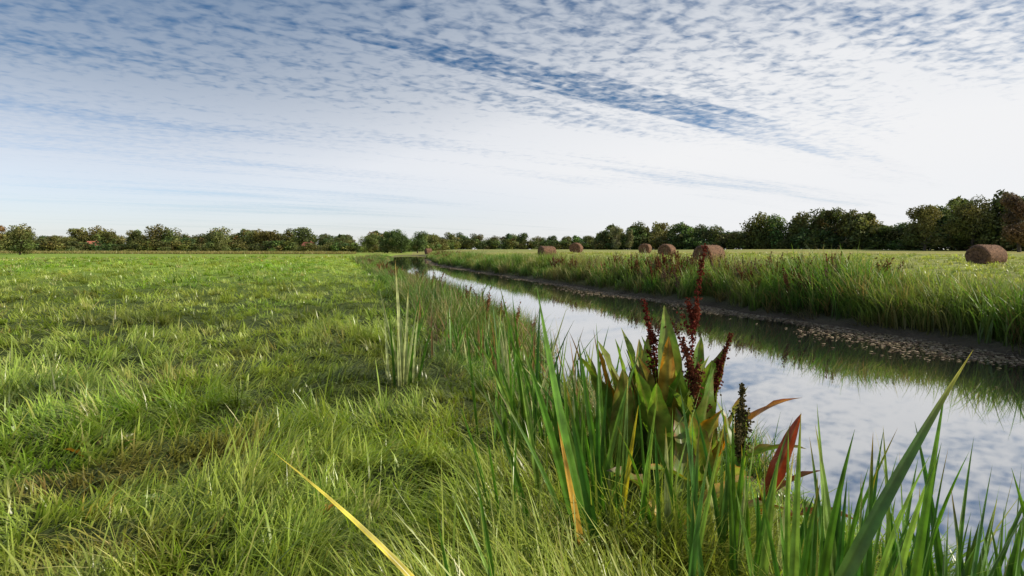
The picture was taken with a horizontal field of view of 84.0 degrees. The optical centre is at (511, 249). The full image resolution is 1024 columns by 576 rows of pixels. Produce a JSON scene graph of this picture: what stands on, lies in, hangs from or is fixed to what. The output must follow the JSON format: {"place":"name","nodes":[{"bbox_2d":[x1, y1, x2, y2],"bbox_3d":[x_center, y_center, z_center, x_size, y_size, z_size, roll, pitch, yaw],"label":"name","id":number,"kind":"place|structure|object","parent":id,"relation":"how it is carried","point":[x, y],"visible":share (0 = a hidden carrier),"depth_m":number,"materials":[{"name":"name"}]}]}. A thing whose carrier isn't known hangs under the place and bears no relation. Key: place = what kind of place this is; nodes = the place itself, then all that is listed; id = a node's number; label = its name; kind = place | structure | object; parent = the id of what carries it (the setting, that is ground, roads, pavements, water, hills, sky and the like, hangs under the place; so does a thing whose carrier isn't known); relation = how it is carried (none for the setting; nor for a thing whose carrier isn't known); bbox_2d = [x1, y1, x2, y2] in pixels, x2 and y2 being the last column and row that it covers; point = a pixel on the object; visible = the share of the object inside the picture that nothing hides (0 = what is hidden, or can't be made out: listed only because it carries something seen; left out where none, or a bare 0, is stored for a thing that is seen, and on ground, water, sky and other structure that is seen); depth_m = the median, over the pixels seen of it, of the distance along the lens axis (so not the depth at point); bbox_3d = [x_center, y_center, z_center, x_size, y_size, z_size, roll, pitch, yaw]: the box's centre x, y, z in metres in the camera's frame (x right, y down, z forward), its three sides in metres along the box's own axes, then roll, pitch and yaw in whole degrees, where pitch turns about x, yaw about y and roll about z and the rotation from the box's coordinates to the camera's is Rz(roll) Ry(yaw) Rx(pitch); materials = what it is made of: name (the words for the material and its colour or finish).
{"place":"outdoors","nodes":[
{"label":"outdoors","id":0,"kind":"place"},
{"bbox_2d":[0,250,356,253],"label":"straw strip","id":1,"kind":"object","parent":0,"point":[172,252],"visible":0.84,"depth_m":170.44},
{"bbox_2d":[0,249,1023,575],"bbox_3d":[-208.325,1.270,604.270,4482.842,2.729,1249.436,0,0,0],"label":"meadow ground","id":2,"kind":"structure","parent":0,"point":[968,339],"depth_m":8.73,"materials":[{"name":"green plant"}]},
{"bbox_2d":[0,225,5,250],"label":"broadleaf tree","id":3,"kind":"object","parent":2,"relation":"on","point":[2,230],"visible":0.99,"depth_m":139.97,"materials":[{"name":"green plant"}]},
{"bbox_2d":[0,223,37,254],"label":"broadleaf tree","id":4,"kind":"object","parent":2,"relation":"on","point":[20,237],"visible":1,"depth_m":139.52,"materials":[{"name":"green plant"}]},
{"bbox_2d":[65,433,133,458],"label":"broadleaf weed","id":5,"kind":"object","parent":2,"relation":"on","point":[105,450],"visible":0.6,"depth_m":3.61,"materials":[{"name":"green plant"}]},
{"bbox_2d":[1,247,322,251],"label":"hedge bushes","id":6,"kind":"object","parent":2,"relation":"on","point":[163,248],"visible":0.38,"depth_m":200.21,"materials":[{"name":"green plant"}]},
{"bbox_2d":[144,476,198,501],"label":"broadleaf weed","id":7,"kind":"object","parent":2,"relation":"on","point":[166,490],"visible":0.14,"depth_m":3.07,"materials":[{"name":"green plant"}]},
{"bbox_2d":[1,224,384,251],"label":"distant treeline","id":8,"kind":"object","parent":2,"relation":"on","point":[302,235],"visible":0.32,"depth_m":265.66,"materials":[{"name":"green plant"}]},
{"bbox_2d":[30,233,383,245],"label":"distant treeline","id":9,"kind":"object","parent":2,"relation":"on","point":[196,238],"visible":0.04,"depth_m":290.18,"materials":[{"name":"green plant"}]},
{"bbox_2d":[205,232,230,251],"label":"round willow tree","id":10,"kind":"object","parent":2,"relation":"on","point":[217,241],"visible":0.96,"depth_m":179.07,"materials":[{"name":"green plant"}]},
{"bbox_2d":[252,490,333,525],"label":"broadleaf weed","id":11,"kind":"object","parent":2,"relation":"on","point":[330,505],"visible":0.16,"depth_m":2.66,"materials":[{"name":"green plant"}]},
{"bbox_2d":[0,238,593,252],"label":"hedge bushes","id":12,"kind":"object","parent":2,"relation":"on","point":[187,246],"visible":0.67,"depth_m":246.55,"materials":[{"name":"green plant"}]},
{"bbox_2d":[364,233,379,252],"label":"alder tree","id":13,"kind":"object","parent":2,"relation":"on","point":[371,240],"visible":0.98,"depth_m":223.53,"materials":[{"name":"green plant"}]},
{"bbox_2d":[272,451,494,575],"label":"iris plant","id":14,"kind":"object","parent":2,"relation":"on","point":[395,560],"visible":0.98,"depth_m":1.49,"materials":[{"name":"yellow plant"}]},
{"bbox_2d":[377,231,395,252],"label":"alder tree","id":15,"kind":"object","parent":2,"relation":"on","point":[386,245],"visible":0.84,"depth_m":213.03,"materials":[{"name":"green plant"}]},
{"bbox_2d":[390,228,411,252],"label":"alder tree","id":16,"kind":"object","parent":2,"relation":"on","point":[404,243],"visible":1,"depth_m":212.13,"materials":[{"name":"green plant"}]},
{"bbox_2d":[377,263,433,387],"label":"iris plant","id":17,"kind":"object","parent":2,"relation":"on","point":[403,360],"visible":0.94,"depth_m":5.61,"materials":[{"name":"green plant"}]},
{"bbox_2d":[299,401,516,534],"bbox_3d":[-0.488,1.025,2.581,1.024,0.690,0.160,0,0,15],"label":"iris plant","id":18,"kind":"object","parent":2,"relation":"on","point":[493,475],"visible":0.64,"depth_m":2.53,"materials":[{"name":"green plant"}]},
{"bbox_2d":[409,231,427,252],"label":"alder tree","id":19,"kind":"object","parent":2,"relation":"on","point":[419,244],"visible":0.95,"depth_m":215.91,"materials":[{"name":"green plant"}]},
{"bbox_2d":[424,248,431,253],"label":"hay bale","id":20,"kind":"object","parent":2,"relation":"on","point":[427,250],"visible":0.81,"depth_m":171.34},
{"bbox_2d":[400,271,459,299],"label":"iris plant","id":21,"kind":"object","parent":2,"relation":"on","point":[434,283],"visible":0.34,"depth_m":13.87,"materials":[{"name":"green plant"}]},
{"bbox_2d":[386,291,476,328],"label":"iris plant","id":22,"kind":"object","parent":2,"relation":"on","point":[418,301],"visible":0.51,"depth_m":10.32,"materials":[{"name":"green plant"}]},
{"bbox_2d":[435,277,487,309],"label":"iris plant","id":23,"kind":"object","parent":2,"relation":"on","point":[460,293],"visible":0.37,"depth_m":12.09,"materials":[{"name":"green plant"}]},
{"bbox_2d":[436,311,531,373],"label":"iris plant","id":24,"kind":"object","parent":2,"relation":"on","point":[486,347],"visible":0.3,"depth_m":8.09,"materials":[{"name":"green plant"}]},
{"bbox_2d":[431,306,536,374],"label":"iris plant","id":25,"kind":"object","parent":2,"relation":"on","point":[480,355],"visible":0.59,"depth_m":7.12,"materials":[{"name":"green plant"}]},
{"bbox_2d":[384,230,626,250],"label":"distant treeline","id":26,"kind":"object","parent":2,"relation":"on","point":[519,238],"visible":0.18,"depth_m":424.52,"materials":[{"name":"green plant"}]},
{"bbox_2d":[462,303,560,363],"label":"iris plant","id":27,"kind":"object","parent":2,"relation":"on","point":[493,335],"visible":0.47,"depth_m":9.52,"materials":[{"name":"green plant"}]},
{"bbox_2d":[460,281,580,455],"bbox_3d":[0.071,0.865,4.006,0.862,1.290,0.670,0,0,0],"label":"iris plant","id":28,"kind":"object","parent":2,"relation":"on","point":[533,402],"visible":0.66,"depth_m":4.00,"materials":[{"name":"green plant"}]},
{"bbox_2d":[538,245,556,256],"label":"hay bale","id":29,"kind":"object","parent":2,"relation":"on","point":[548,249],"visible":0.65,"depth_m":69.37},
{"bbox_2d":[483,317,619,394],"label":"iris plant","id":30,"kind":"object","parent":2,"relation":"on","point":[505,362],"visible":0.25,"depth_m":6.43,"materials":[{"name":"green plant"}]},
{"bbox_2d":[494,319,631,418],"bbox_3d":[0.658,1.187,5.212,1.628,1.234,0.822,0,0,0],"label":"iris plant","id":31,"kind":"object","parent":2,"relation":"on","point":[561,375],"visible":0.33,"depth_m":5.23,"materials":[{"name":"green plant"}]},
{"bbox_2d":[477,290,657,555],"bbox_3d":[0.301,0.779,2.544,0.633,1.258,0.659,0,0,37],"label":"iris plant","id":32,"kind":"object","parent":2,"relation":"on","point":[572,475],"visible":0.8,"depth_m":2.46,"materials":[{"name":"green plant"}]},
{"bbox_2d":[491,349,651,481],"bbox_3d":[0.382,1.082,3.486,0.999,0.928,0.503,0,0,-17],"label":"iris plant","id":33,"kind":"object","parent":2,"relation":"on","point":[578,420],"visible":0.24,"depth_m":3.46,"materials":[{"name":"green plant"}]},
{"bbox_2d":[569,243,582,252],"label":"hay bale","id":34,"kind":"object","parent":2,"relation":"on","point":[577,247],"visible":0.84,"depth_m":107.30},
{"bbox_2d":[351,253,802,484],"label":"bank grass","id":35,"kind":"structure","parent":2,"relation":"on","point":[415,285],"depth_m":10.59,"materials":[{"name":"green plant"}]},
{"bbox_2d":[607,226,623,249],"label":"poplar tree","id":36,"kind":"object","parent":2,"relation":"on","point":[615,234],"visible":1,"depth_m":239.24,"materials":[{"name":"green plant"}]},
{"bbox_2d":[625,229,633,249],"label":"poplar tree","id":37,"kind":"object","parent":2,"relation":"on","point":[628,243],"visible":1,"depth_m":237.35,"materials":[{"name":"green plant"}]},
{"bbox_2d":[360,248,903,332],"bbox_3d":[-7.886,0.906,58.783,15.265,1.931,96.638,0,0,-14],"label":"seeding dock stand","id":38,"kind":"object","parent":2,"relation":"on","point":[678,266],"visible":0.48,"depth_m":20.40,"materials":[{"name":"plant"}]},
{"bbox_2d":[638,243,651,252],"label":"hay bale","id":39,"kind":"object","parent":2,"relation":"on","point":[648,248],"visible":0.81,"depth_m":99.34},
{"bbox_2d":[658,244,675,255],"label":"hay bale","id":40,"kind":"object","parent":2,"relation":"on","point":[665,249],"visible":0.73,"depth_m":78.34},
{"bbox_2d":[579,243,805,494],"bbox_3d":[1.034,0.769,3.329,1.218,1.621,0.861,0,0,29],"label":"water dock plant","id":41,"kind":"object","parent":2,"relation":"on","point":[667,361],"visible":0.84,"depth_m":3.36,"materials":[{"name":"green plant"}]},
{"bbox_2d":[606,407,792,527],"bbox_3d":[0.789,1.162,2.681,0.700,0.574,0.730,0,0,-30],"label":"water dock plant","id":42,"kind":"object","parent":2,"relation":"on","point":[680,436],"visible":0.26,"depth_m":2.91,"materials":[{"name":"green plant"}]},
{"bbox_2d":[692,244,724,261],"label":"hay bale","id":43,"kind":"object","parent":2,"relation":"on","point":[714,249],"visible":0.46,"depth_m":49.37},
{"bbox_2d":[426,242,1023,346],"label":"bank reeds","id":44,"kind":"object","parent":2,"relation":"on","point":[912,301],"visible":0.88,"depth_m":15.12,"materials":[{"name":"green plant"}]},
{"bbox_2d":[428,258,1023,354],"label":"bank sedge","id":45,"kind":"object","parent":2,"relation":"on","point":[774,310],"visible":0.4,"depth_m":16.17,"materials":[{"name":"green plant"}]},
{"bbox_2d":[649,394,821,575],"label":"iris plant","id":46,"kind":"object","parent":2,"relation":"on","point":[728,496],"visible":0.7,"depth_m":2.31,"materials":[{"name":"green plant"}]},
{"bbox_2d":[651,336,858,522],"bbox_3d":[1.172,1.009,3.022,1.054,1.038,0.644,0,0,0],"label":"water dock plant","id":47,"kind":"object","parent":2,"relation":"on","point":[741,425],"visible":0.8,"depth_m":3.08,"materials":[{"name":"green plant"}]},
{"bbox_2d":[591,189,1023,250],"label":"distant treeline","id":48,"kind":"object","parent":2,"relation":"on","point":[851,224],"visible":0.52,"depth_m":207.07,"materials":[{"name":"green plant"}]},
{"bbox_2d":[591,229,1023,250],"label":"hedge bushes","id":49,"kind":"object","parent":2,"relation":"on","point":[811,241],"visible":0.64,"depth_m":196.27,"materials":[{"name":"green plant"}]},
{"bbox_2d":[680,352,1023,575],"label":"iris plant","id":50,"kind":"object","parent":2,"relation":"on","point":[835,548],"visible":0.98,"depth_m":1.89,"materials":[{"name":"green plant"}]},
{"bbox_2d":[817,408,1023,575],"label":"iris plant","id":51,"kind":"object","parent":2,"relation":"on","point":[983,564],"visible":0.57,"depth_m":2.17,"materials":[{"name":"green plant"}]},
{"bbox_2d":[901,204,945,250],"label":"oak tree","id":52,"kind":"object","parent":2,"relation":"on","point":[922,229],"visible":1,"depth_m":148.02,"materials":[{"name":"green plant"}]},
{"bbox_2d":[940,194,998,247],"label":"oak tree","id":53,"kind":"object","parent":2,"relation":"on","point":[970,211],"visible":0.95,"depth_m":145.15,"materials":[{"name":"green plant"}]},
{"bbox_2d":[965,244,1008,263],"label":"hay bale","id":54,"kind":"object","parent":2,"relation":"on","point":[981,254],"visible":0.8,"depth_m":44.37},
{"bbox_2d":[999,192,1023,251],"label":"copper beech tree","id":55,"kind":"object","parent":2,"relation":"on","point":[1013,231],"visible":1,"depth_m":119.34,"materials":[{"name":"brown plant"}]},
{"bbox_2d":[0,0,1023,248],"label":"sky","id":56,"kind":"structure","parent":0,"point":[356,118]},
{"bbox_2d":[383,256,1023,575],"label":"ditch water","id":57,"kind":"structure","parent":0,"point":[847,389],"depth_m":7.72,"materials":[{"name":"grey liquid"}]},
{"bbox_2d":[422,259,1023,368],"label":"bank","id":58,"kind":"object","parent":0,"point":[838,330],"visible":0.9,"depth_m":12.31,"materials":[{"name":"brown soil"}]}
]}

